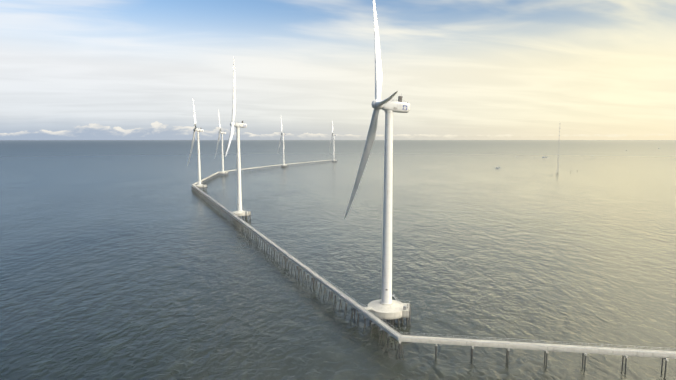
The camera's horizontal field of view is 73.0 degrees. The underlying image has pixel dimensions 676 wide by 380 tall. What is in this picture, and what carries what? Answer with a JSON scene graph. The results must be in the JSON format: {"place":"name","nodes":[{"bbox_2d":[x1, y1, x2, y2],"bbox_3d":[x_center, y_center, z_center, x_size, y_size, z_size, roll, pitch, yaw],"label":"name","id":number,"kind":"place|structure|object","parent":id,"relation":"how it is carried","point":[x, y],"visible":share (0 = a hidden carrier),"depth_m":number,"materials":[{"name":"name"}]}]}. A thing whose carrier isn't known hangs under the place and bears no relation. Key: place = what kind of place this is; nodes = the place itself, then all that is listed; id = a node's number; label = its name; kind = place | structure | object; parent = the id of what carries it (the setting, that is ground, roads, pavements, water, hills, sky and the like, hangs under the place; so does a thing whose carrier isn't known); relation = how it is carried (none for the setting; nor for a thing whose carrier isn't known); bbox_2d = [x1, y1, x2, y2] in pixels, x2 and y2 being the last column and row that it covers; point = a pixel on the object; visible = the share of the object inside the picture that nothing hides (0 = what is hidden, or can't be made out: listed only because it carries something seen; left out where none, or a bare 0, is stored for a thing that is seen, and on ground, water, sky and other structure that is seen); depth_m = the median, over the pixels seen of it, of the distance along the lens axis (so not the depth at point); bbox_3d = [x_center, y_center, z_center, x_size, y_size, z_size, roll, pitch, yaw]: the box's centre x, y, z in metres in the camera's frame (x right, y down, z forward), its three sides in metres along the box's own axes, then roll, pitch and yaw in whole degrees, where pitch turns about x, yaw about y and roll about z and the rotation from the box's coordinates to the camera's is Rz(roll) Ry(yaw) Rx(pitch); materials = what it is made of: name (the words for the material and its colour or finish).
{"place":"outdoors","nodes":[
{"label":"outdoors","id":0,"kind":"place"},
{"bbox_2d":[0,140,675,379],"bbox_3d":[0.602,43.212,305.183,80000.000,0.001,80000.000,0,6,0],"label":"sea","id":1,"kind":"structure","parent":0,"point":[131,260],"depth_m":295.42,"materials":[{"name":"liquid"}]},
{"bbox_2d":[187,101,206,189],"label":"turbine","id":2,"kind":"object","parent":1,"relation":"in","point":[199,185],"visible":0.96,"depth_m":690.81,"materials":[{"name":"metal"}]},
{"bbox_2d":[214,111,227,175],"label":"turbine","id":3,"kind":"object","parent":1,"relation":"in","point":[222,171],"visible":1,"depth_m":965.38,"materials":[{"name":"metal"}]},
{"bbox_2d":[224,59,250,219],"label":"turbine","id":4,"kind":"object","parent":1,"relation":"in","point":[239,212],"visible":0.92,"depth_m":431.02,"materials":[{"name":"metal"}]},
{"bbox_2d":[277,119,286,166],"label":"turbine","id":5,"kind":"object","parent":1,"relation":"in","point":[283,164],"visible":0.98,"depth_m":1241.94,"materials":[{"name":"metal"}]},
{"bbox_2d":[329,122,336,161],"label":"turbine","id":6,"kind":"object","parent":1,"relation":"in","point":[333,160],"visible":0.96,"depth_m":1530.07,"materials":[{"name":"metal"}]},
{"bbox_2d":[344,0,410,327],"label":"turbine","id":7,"kind":"object","parent":1,"relation":"in","point":[386,307],"visible":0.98,"depth_m":187.43,"materials":[{"name":"metal"}]},
{"bbox_2d":[191,160,675,376],"bbox_3d":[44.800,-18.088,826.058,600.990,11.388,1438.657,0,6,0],"label":"pier trestle","id":8,"kind":"object","parent":1,"relation":"in","point":[507,344],"visible":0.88,"depth_m":160.61,"materials":[{"name":"concrete"}]},
{"bbox_2d":[0,0,675,139],"label":"sky","id":9,"kind":"structure","parent":0,"point":[70,69],"materials":[{"name":"blue"}]}
]}

